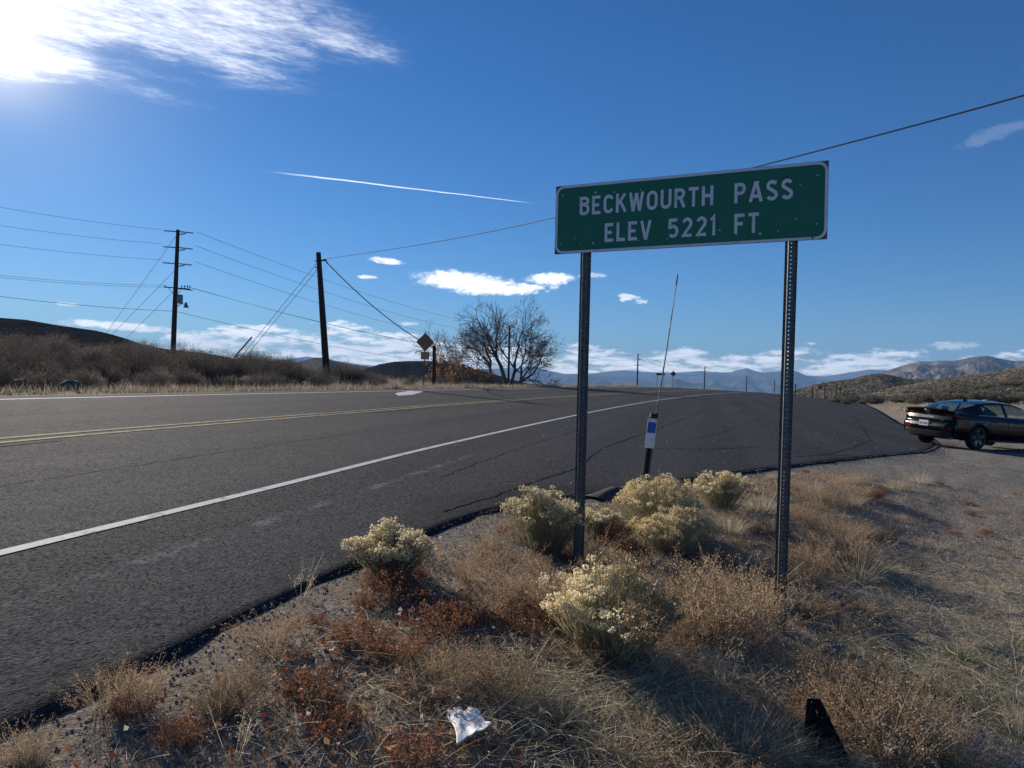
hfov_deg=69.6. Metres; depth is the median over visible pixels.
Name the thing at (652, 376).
mountains
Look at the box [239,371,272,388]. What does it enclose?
sagebrush
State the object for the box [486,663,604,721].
grass tuft
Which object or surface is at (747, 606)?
dried weed
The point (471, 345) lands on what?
bare tree
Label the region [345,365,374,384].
sagebrush
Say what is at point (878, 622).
dried weed
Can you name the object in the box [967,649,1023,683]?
dry grass
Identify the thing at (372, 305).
guy wire
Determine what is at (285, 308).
guy wire
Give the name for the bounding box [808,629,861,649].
grass tuft
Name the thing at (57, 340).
sagebrush
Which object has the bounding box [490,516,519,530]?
dried weed
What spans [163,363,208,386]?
sagebrush
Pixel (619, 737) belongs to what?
dry grass
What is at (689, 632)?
dried weed
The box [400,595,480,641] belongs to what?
dried weed
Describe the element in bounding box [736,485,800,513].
grass tuft
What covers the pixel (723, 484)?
rabbitbrush
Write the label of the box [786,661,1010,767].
dried weed
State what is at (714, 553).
dried weed
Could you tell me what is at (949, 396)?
sagebrush
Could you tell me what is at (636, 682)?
matted grass
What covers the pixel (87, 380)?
sagebrush
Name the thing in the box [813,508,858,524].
dried weed
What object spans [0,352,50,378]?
sagebrush
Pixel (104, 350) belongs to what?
sagebrush
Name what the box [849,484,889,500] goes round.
dried weed
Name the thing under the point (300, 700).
dried weed
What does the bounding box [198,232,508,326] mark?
overhead wire
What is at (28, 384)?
sagebrush
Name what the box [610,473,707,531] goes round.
rabbitbrush
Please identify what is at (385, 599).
dried weed
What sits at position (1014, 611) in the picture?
grass tuft
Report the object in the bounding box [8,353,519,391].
bank undergrowth
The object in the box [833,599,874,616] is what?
dried weed
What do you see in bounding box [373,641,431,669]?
dried weed
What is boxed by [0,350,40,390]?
sagebrush
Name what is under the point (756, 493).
dried weed
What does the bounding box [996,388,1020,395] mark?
sagebrush
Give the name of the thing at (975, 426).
parked car
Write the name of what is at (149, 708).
dried weed
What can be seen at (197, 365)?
sagebrush
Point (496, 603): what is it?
dried weed
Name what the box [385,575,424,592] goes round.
dried weed
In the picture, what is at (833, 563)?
dried weed
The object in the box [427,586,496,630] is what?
dried weed
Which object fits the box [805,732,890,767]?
grass tuft
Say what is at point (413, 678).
dried weed
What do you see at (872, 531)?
dried weed
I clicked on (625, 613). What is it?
rabbitbrush
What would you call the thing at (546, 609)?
dried weed
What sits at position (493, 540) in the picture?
dried weed
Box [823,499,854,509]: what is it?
dried weed
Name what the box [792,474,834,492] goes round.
grass tuft
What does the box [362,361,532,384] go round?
round hill
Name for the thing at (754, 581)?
dried weed
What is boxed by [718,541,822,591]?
dried weed
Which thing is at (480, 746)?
dried weed
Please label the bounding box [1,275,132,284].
overhead wire
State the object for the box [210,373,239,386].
sagebrush
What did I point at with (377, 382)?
sagebrush
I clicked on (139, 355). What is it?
sagebrush
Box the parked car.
[904,398,1023,449]
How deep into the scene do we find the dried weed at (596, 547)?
5.12 m
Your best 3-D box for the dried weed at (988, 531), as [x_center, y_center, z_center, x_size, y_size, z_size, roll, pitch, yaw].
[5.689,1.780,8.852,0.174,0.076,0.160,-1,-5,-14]
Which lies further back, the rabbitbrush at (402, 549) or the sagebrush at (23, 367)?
the sagebrush at (23, 367)
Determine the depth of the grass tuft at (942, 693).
3.80 m
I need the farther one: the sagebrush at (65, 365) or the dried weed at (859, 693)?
the sagebrush at (65, 365)
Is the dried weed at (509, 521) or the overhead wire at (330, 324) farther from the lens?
the overhead wire at (330, 324)
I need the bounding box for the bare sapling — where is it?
[428,337,464,382]
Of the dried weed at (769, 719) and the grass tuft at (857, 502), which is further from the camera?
the grass tuft at (857, 502)
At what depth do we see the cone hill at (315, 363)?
1454.75 m
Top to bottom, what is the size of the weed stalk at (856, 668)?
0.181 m
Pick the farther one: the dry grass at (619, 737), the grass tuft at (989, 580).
the grass tuft at (989, 580)
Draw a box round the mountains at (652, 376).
[284,357,886,383]
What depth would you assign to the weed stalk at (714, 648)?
3.35 m
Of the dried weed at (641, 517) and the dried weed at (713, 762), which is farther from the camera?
the dried weed at (641, 517)
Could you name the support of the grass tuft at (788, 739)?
on the ground at (998, 479)
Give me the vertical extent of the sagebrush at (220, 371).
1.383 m
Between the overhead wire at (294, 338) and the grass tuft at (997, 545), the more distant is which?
the overhead wire at (294, 338)
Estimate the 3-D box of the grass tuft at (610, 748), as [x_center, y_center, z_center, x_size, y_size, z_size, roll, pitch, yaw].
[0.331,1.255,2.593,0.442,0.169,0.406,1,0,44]
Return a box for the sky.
[0,0,1023,375]
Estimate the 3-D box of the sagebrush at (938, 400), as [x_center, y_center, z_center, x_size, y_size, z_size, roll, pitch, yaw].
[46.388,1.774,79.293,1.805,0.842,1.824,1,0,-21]
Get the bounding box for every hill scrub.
[786,373,928,398]
[860,367,1023,397]
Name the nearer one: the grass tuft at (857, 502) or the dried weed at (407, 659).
the dried weed at (407, 659)
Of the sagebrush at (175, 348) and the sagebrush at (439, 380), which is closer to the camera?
the sagebrush at (175, 348)
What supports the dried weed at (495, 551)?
on the ground at (998, 479)
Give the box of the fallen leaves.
[53,465,1023,767]
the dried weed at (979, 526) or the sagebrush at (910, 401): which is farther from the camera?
the sagebrush at (910, 401)
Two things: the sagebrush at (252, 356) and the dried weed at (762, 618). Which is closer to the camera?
the dried weed at (762, 618)
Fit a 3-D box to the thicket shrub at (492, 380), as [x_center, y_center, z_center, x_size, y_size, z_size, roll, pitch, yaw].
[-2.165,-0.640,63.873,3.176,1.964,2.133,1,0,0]
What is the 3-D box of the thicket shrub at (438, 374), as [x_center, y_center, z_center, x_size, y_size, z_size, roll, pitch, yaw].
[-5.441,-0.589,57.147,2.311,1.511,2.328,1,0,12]
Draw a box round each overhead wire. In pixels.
[0,225,160,243]
[0,244,159,259]
[0,277,133,286]
[0,296,164,310]
[1,207,161,229]
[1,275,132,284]
[180,312,507,363]
[185,286,478,349]
[193,288,454,347]
[195,245,498,334]
[197,262,504,343]
[197,289,473,349]
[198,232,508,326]
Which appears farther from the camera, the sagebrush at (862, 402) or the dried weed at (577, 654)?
the sagebrush at (862, 402)
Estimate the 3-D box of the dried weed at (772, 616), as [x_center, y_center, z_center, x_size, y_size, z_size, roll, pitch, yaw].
[1.280,1.240,4.233,0.857,0.483,0.924,4,-1,-12]
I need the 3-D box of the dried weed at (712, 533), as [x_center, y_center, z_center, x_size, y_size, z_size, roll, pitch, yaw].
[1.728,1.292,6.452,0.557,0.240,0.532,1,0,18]
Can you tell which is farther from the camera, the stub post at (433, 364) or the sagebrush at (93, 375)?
the stub post at (433, 364)
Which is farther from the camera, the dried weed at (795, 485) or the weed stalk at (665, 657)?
the dried weed at (795, 485)
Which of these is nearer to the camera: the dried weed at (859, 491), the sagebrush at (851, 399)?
the dried weed at (859, 491)
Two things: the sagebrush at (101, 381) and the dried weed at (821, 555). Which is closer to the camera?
the dried weed at (821, 555)
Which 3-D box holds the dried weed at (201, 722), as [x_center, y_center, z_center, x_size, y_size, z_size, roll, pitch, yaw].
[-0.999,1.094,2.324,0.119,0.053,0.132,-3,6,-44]
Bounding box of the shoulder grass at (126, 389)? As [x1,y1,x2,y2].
[0,377,640,394]
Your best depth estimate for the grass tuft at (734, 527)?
6.94 m
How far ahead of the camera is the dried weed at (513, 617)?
3.65 m
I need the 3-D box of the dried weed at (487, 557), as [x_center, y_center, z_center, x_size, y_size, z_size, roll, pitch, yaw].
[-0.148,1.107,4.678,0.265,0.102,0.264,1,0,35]
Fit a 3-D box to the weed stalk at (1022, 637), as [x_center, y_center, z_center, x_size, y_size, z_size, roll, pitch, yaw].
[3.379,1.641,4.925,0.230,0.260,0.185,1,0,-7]
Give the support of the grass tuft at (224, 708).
on the ground at (998, 479)
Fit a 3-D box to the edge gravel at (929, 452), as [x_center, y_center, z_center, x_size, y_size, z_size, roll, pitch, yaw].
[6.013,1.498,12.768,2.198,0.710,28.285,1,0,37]
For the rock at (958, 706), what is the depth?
3.65 m
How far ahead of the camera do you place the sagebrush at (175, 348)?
38.15 m
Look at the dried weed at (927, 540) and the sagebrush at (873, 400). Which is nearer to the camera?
the dried weed at (927, 540)
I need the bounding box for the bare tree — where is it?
[406,293,568,386]
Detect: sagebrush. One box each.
[0,331,32,349]
[0,331,61,374]
[0,332,7,356]
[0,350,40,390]
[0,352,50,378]
[1,327,49,355]
[5,331,35,345]
[6,378,33,391]
[8,347,67,380]
[15,358,76,384]
[16,342,60,367]
[19,330,74,354]
[19,369,63,391]
[20,342,69,367]
[25,330,91,366]
[34,332,78,350]
[37,344,93,380]
[64,339,120,375]
[64,367,113,389]
[66,367,108,387]
[68,343,115,361]
[71,344,120,371]
[75,362,109,376]
[76,370,107,385]
[77,352,133,386]
[93,339,128,355]
[97,365,121,386]
[105,339,161,374]
[108,340,140,361]
[115,351,162,379]
[121,337,156,349]
[123,339,171,371]
[129,340,169,364]
[129,362,180,388]
[156,345,207,372]
[161,335,203,362]
[161,357,201,375]
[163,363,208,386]
[164,343,221,378]
[178,370,204,387]
[183,347,229,377]
[199,355,237,381]
[205,350,256,379]
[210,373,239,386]
[222,352,254,378]
[227,344,271,363]
[237,350,278,375]
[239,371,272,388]
[242,352,295,377]
[249,352,286,376]
[256,369,286,389]
[263,370,288,384]
[268,351,309,379]
[282,357,307,373]
[284,359,312,382]
[304,368,334,386]
[308,367,339,386]
[325,356,364,381]
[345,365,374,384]
[361,379,378,387]
[368,377,382,384]
[372,374,389,384]
[403,375,418,384]
[421,374,431,382]
[436,377,446,383]
[829,396,844,402]
[840,399,852,403]
[841,396,856,402]
[856,400,866,403]
[858,393,880,400]
[862,394,884,403]
[888,395,904,402]
[898,393,924,401]
[903,396,923,404]
[919,392,936,402]
[932,390,968,403]
[933,398,950,403]
[953,385,981,392]
[954,383,979,389]
[963,388,999,400]
[965,379,987,385]
[975,381,1001,390]
[993,393,1023,403]
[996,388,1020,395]
[998,380,1022,387]
[1007,375,1023,381]
[1008,386,1023,390]
[1009,390,1023,402]
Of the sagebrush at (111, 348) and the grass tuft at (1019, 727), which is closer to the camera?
the grass tuft at (1019, 727)
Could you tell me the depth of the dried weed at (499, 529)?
5.57 m
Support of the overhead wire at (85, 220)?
attached to the utility pole at (177, 298)
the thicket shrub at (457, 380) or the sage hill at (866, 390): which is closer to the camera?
the thicket shrub at (457, 380)
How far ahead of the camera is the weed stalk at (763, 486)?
8.44 m
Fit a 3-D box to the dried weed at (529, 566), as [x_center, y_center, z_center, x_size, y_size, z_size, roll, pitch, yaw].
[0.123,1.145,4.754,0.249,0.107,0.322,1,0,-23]
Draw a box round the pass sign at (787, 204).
[555,160,828,632]
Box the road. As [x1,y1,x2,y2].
[0,387,938,740]
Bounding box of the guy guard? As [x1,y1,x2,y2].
[234,337,251,357]
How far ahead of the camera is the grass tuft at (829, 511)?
8.55 m
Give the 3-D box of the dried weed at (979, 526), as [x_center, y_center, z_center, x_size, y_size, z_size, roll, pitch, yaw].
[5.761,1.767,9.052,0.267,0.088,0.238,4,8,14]
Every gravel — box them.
[1,440,965,767]
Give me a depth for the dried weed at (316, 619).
3.34 m
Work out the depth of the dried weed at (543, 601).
3.96 m
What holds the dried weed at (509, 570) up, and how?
on the ground at (998, 479)
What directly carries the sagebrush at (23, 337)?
on the ground at (998, 479)
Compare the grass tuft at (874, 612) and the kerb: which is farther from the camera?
the kerb
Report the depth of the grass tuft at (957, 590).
6.14 m
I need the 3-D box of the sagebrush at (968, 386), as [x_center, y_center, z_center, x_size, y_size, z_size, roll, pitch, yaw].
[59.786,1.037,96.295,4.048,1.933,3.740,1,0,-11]
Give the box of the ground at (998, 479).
[0,363,1023,767]
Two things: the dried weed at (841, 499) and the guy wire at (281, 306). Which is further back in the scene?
the guy wire at (281, 306)
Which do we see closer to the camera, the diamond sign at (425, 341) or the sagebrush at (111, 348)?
the sagebrush at (111, 348)
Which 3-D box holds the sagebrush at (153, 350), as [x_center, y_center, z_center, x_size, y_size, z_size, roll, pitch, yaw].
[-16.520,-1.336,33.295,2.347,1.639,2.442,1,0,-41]
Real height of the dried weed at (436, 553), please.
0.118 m
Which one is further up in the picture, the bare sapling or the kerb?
the bare sapling
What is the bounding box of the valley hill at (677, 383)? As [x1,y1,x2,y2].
[653,378,722,389]
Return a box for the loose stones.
[443,415,893,490]
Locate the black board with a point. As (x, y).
(822, 725)
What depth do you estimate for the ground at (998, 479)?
3.77 m
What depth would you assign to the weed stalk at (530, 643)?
3.23 m
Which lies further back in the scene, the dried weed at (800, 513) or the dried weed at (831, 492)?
the dried weed at (831, 492)
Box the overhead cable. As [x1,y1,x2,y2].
[327,95,1023,258]
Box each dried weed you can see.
[48,649,172,716]
[76,647,193,707]
[99,686,167,724]
[142,706,206,753]
[177,716,216,741]
[187,678,253,707]
[188,677,282,720]
[198,647,289,697]
[206,599,318,646]
[227,621,320,666]
[266,658,350,709]
[304,610,330,624]
[304,695,363,741]
[315,692,364,724]
[321,606,388,653]
[350,590,382,607]
[351,567,406,592]
[354,583,401,609]
[360,621,438,666]
[368,647,496,704]
[369,565,441,605]
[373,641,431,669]
[376,722,445,767]
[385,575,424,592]
[388,629,501,680]
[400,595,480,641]
[412,566,431,575]
[416,621,445,633]
[419,543,448,564]
[421,623,537,695]
[424,704,536,764]
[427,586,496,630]
[435,535,584,599]
[441,574,532,622]
[442,552,501,580]
[453,630,566,699]
[465,528,513,552]
[467,549,504,565]
[472,541,504,555]
[480,548,611,617]
[484,608,514,622]
[487,591,562,636]
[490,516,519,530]
[493,524,510,531]
[501,528,525,541]
[509,554,542,570]
[518,575,559,593]
[521,584,609,628]
[526,554,553,567]
[530,580,560,624]
[537,684,702,767]
[540,629,624,667]
[549,525,630,563]
[559,552,574,562]
[561,539,597,553]
[584,725,674,767]
[585,558,608,567]
[590,517,638,545]
[600,536,652,560]
[601,548,633,561]
[606,549,660,568]
[610,538,634,550]
[610,546,763,641]
[624,507,655,534]
[632,529,662,542]
[633,581,757,650]
[635,673,753,743]
[637,553,684,572]
[647,554,812,649]
[650,539,785,614]
[653,535,691,551]
[653,727,720,767]
[665,574,690,586]
[667,560,837,647]
[670,538,751,571]
[670,615,710,639]
[671,709,808,767]
[671,749,758,767]
[672,550,817,614]
[674,549,703,560]
[674,566,696,574]
[685,521,742,544]
[696,634,734,653]
[698,544,737,560]
[704,534,762,559]
[705,563,768,589]
[709,502,775,525]
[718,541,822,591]
[719,511,764,527]
[729,675,844,735]
[730,535,758,546]
[741,517,795,534]
[744,511,807,537]
[745,549,838,580]
[745,710,815,751]
[746,715,855,767]
[754,479,776,486]
[754,490,767,495]
[754,532,855,579]
[757,578,854,615]
[757,682,865,727]
[758,485,776,496]
[758,695,806,735]
[761,620,1000,745]
[761,653,908,722]
[766,501,825,525]
[770,540,811,553]
[781,641,856,671]
[783,480,812,490]
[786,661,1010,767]
[787,583,897,620]
[788,539,841,565]
[789,559,855,588]
[790,482,852,510]
[790,503,826,517]
[790,652,855,687]
[791,518,868,555]
[795,482,852,503]
[796,516,829,529]
[797,514,860,535]
[797,605,884,634]
[797,649,927,719]
[798,487,828,499]
[798,522,903,571]
[798,668,847,692]
[800,579,823,587]
[802,722,876,752]
[803,512,877,536]
[803,551,857,572]
[808,502,846,514]
[813,475,870,488]
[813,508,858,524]
[814,483,858,504]
[820,473,851,483]
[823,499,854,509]
[825,655,872,683]
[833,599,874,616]
[835,479,883,498]
[837,517,887,538]
[842,591,906,613]
[846,472,878,483]
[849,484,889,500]
[851,662,1000,727]
[861,616,897,627]
[861,652,904,671]
[873,577,889,584]
[898,668,954,698]
[909,709,1018,767]
[919,537,935,543]
[962,500,975,504]
[965,506,984,510]
[970,523,990,529]
[979,529,991,534]
[986,705,1023,729]
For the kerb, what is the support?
on the ground at (998, 479)
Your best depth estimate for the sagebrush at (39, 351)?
26.77 m
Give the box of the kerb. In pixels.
[586,486,628,500]
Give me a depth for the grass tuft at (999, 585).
6.42 m
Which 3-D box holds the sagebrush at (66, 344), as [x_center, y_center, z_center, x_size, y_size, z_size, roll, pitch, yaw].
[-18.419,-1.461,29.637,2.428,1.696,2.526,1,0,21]
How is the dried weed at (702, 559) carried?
on the ground at (998, 479)
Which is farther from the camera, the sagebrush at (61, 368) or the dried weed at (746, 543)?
the sagebrush at (61, 368)
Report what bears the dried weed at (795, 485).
on the ground at (998, 479)
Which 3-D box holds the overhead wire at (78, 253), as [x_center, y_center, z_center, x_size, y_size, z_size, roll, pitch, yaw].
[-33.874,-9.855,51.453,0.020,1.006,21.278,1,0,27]
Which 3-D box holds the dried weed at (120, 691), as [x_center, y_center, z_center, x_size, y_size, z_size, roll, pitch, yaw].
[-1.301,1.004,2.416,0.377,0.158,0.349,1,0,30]
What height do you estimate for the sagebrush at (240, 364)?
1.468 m
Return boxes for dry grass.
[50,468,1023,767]
[568,706,684,762]
[592,716,662,765]
[934,605,1014,636]
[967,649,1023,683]
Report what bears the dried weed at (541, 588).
on the ground at (998, 479)
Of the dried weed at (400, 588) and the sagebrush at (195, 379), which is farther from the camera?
the sagebrush at (195, 379)
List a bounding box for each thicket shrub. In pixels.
[425,367,450,383]
[444,364,475,384]
[459,365,487,384]
[470,365,502,384]
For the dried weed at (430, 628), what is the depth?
3.42 m
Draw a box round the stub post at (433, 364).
[432,346,435,385]
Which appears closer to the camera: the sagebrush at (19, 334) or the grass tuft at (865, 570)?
the grass tuft at (865, 570)
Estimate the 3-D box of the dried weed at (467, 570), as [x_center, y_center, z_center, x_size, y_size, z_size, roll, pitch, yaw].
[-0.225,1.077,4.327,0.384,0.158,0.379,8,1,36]
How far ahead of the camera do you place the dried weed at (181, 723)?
2.26 m
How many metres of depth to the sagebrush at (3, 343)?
26.95 m
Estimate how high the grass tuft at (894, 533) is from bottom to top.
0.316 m
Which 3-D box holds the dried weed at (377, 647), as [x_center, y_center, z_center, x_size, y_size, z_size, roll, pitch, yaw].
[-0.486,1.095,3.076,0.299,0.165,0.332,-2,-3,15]
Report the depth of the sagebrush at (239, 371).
33.48 m
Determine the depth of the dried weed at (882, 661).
4.18 m
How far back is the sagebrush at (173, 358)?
32.60 m
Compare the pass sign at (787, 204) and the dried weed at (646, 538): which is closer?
the pass sign at (787, 204)
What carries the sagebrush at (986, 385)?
on the ground at (998, 479)
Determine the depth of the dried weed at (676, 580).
5.09 m
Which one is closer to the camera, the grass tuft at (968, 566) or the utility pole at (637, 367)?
the grass tuft at (968, 566)
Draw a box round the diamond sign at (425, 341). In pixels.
[417,332,433,383]
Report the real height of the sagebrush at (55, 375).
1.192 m
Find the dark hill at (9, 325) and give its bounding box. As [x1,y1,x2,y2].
[0,318,232,360]
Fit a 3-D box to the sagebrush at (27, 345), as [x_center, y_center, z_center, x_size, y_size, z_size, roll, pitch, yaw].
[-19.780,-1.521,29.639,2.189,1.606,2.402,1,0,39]
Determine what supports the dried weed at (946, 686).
on the ground at (998, 479)
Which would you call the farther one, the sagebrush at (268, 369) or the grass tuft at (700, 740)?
the sagebrush at (268, 369)
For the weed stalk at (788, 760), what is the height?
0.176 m
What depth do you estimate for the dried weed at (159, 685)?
2.48 m
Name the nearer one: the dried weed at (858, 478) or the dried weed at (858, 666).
the dried weed at (858, 666)
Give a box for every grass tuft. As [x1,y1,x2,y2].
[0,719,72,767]
[168,668,267,722]
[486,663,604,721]
[501,676,600,736]
[557,713,660,767]
[607,688,703,759]
[629,688,786,767]
[650,692,827,767]
[653,543,685,556]
[708,506,772,534]
[720,698,841,767]
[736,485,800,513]
[753,495,791,509]
[787,583,829,601]
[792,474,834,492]
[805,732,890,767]
[807,608,869,637]
[808,543,915,583]
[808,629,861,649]
[813,504,842,516]
[826,481,875,505]
[845,625,896,647]
[853,519,892,542]
[855,601,891,617]
[856,514,909,539]
[873,716,988,767]
[877,475,922,489]
[894,512,910,518]
[897,466,942,483]
[898,677,963,701]
[923,635,997,665]
[925,540,950,548]
[941,680,1023,743]
[943,633,983,650]
[943,681,1017,717]
[944,583,966,595]
[957,560,977,569]
[971,575,1004,583]
[981,539,1004,547]
[983,599,1023,613]
[984,579,1016,591]
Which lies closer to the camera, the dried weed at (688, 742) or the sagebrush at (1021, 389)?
the dried weed at (688, 742)
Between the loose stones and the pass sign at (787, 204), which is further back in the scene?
the loose stones
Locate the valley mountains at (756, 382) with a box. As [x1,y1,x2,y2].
[533,371,833,393]
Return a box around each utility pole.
[162,229,192,352]
[315,252,329,374]
[505,325,514,384]
[636,354,640,385]
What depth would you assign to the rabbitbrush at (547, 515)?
5.14 m
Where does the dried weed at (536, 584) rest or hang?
on the ground at (998, 479)
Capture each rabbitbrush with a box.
[340,514,443,579]
[496,480,592,555]
[525,546,693,669]
[571,501,633,537]
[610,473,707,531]
[626,503,720,554]
[692,470,756,510]
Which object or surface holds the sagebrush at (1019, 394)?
on the ground at (998, 479)
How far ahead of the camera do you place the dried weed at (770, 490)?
8.96 m
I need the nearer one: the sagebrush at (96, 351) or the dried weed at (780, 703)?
the dried weed at (780, 703)
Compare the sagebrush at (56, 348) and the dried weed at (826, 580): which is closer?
the dried weed at (826, 580)
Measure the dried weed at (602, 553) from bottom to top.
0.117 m
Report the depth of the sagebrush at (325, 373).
37.71 m
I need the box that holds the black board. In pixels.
[803,698,851,767]
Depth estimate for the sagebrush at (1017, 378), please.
120.13 m
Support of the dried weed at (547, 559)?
on the ground at (998, 479)
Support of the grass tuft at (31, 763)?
on the ground at (998, 479)
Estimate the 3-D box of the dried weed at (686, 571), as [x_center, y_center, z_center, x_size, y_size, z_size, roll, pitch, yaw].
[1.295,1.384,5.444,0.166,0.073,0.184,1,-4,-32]
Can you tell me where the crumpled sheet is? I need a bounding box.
[448,706,491,744]
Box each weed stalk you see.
[206,698,262,763]
[274,701,309,733]
[288,552,328,597]
[508,618,561,672]
[630,640,674,691]
[691,626,737,688]
[704,632,750,694]
[720,628,754,654]
[752,471,783,503]
[762,701,818,757]
[764,731,805,767]
[839,650,882,681]
[999,614,1023,645]
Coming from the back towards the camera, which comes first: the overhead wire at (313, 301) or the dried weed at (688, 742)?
the overhead wire at (313, 301)
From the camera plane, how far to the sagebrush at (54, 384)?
20.14 m
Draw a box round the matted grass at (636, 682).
[145,495,1023,767]
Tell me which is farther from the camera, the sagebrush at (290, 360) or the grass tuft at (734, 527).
the sagebrush at (290, 360)
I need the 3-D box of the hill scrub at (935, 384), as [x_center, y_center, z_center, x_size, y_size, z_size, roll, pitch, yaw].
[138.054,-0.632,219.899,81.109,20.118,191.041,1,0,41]
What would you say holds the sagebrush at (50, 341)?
on the ground at (998, 479)
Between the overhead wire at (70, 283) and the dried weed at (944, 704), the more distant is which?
the overhead wire at (70, 283)
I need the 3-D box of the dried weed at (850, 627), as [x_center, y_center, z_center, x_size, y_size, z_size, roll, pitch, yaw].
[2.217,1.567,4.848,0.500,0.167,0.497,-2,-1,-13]
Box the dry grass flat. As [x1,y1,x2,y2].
[879,400,1023,418]
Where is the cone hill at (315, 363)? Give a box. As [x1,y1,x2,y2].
[298,357,368,373]
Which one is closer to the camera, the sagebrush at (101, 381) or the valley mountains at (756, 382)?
the sagebrush at (101, 381)
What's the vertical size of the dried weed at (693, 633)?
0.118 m
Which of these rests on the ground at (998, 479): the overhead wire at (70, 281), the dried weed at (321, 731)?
the dried weed at (321, 731)
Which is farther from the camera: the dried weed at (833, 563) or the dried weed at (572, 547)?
the dried weed at (833, 563)
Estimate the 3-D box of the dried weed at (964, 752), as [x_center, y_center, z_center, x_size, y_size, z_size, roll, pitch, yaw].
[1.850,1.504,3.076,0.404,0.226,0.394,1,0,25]
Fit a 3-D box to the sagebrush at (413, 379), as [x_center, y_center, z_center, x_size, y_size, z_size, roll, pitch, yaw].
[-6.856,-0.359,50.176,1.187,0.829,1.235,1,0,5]
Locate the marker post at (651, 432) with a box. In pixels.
[641,274,677,504]
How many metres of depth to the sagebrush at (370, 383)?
38.46 m
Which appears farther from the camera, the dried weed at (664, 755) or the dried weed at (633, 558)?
the dried weed at (633, 558)
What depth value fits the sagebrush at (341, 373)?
43.65 m
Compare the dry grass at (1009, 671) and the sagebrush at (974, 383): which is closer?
the dry grass at (1009, 671)
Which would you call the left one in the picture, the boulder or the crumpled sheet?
the boulder
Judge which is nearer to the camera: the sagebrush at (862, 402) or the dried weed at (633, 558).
the dried weed at (633, 558)
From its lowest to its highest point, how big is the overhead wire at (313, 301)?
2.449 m
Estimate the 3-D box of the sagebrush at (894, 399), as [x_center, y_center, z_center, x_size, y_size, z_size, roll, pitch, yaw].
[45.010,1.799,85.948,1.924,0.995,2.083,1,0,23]
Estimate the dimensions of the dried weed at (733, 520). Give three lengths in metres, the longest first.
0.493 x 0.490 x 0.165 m
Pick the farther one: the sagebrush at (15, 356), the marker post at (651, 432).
the sagebrush at (15, 356)
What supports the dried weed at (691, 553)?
on the ground at (998, 479)
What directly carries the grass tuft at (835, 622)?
on the ground at (998, 479)
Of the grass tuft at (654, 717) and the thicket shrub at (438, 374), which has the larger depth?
the thicket shrub at (438, 374)
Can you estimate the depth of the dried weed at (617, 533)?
5.83 m
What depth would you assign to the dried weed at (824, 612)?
4.98 m
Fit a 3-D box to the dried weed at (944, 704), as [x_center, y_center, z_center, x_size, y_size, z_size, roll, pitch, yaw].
[1.864,1.477,3.476,0.639,0.267,0.492,1,0,1]
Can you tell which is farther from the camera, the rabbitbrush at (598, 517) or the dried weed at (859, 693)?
the rabbitbrush at (598, 517)
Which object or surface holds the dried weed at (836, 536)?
on the ground at (998, 479)
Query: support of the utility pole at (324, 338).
on the ground at (998, 479)
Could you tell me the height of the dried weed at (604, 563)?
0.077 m
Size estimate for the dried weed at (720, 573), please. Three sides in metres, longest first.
0.886 x 0.821 x 0.463 m
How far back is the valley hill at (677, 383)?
7393.76 m
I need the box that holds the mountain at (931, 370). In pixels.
[878,356,1023,379]
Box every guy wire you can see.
[104,236,175,335]
[244,263,316,352]
[251,270,316,349]
[325,261,432,347]
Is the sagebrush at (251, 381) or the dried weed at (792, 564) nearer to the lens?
the dried weed at (792, 564)
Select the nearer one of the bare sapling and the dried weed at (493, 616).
the dried weed at (493, 616)
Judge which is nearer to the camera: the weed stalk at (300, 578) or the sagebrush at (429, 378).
the weed stalk at (300, 578)
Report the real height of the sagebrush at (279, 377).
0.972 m
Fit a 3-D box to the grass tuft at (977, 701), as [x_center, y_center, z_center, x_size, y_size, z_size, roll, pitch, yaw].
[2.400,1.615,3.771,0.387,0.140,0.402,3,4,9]
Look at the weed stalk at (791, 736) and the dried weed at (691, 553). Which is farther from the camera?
the dried weed at (691, 553)
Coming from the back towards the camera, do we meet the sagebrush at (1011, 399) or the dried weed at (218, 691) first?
the sagebrush at (1011, 399)
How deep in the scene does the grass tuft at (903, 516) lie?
9.20 m
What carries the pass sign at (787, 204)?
on the ground at (998, 479)
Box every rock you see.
[817,639,847,660]
[943,702,967,714]
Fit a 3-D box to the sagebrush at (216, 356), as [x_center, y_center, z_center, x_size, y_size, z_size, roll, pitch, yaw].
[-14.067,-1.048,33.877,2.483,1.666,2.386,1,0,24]
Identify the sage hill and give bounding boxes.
[793,373,929,398]
[863,368,1023,398]
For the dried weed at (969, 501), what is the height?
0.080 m
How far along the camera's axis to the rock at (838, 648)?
4.22 m
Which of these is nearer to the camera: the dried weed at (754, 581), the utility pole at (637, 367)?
the dried weed at (754, 581)
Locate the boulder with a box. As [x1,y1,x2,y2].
[55,380,87,392]
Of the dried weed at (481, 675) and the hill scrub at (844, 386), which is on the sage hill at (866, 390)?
the hill scrub at (844, 386)
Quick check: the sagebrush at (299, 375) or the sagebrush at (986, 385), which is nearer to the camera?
the sagebrush at (299, 375)
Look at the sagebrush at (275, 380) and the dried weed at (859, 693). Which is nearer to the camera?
the dried weed at (859, 693)
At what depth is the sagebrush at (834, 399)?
77.01 m
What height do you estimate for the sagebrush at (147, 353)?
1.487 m
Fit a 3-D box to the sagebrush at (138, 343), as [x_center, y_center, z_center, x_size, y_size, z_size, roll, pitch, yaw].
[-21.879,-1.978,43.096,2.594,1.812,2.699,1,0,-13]

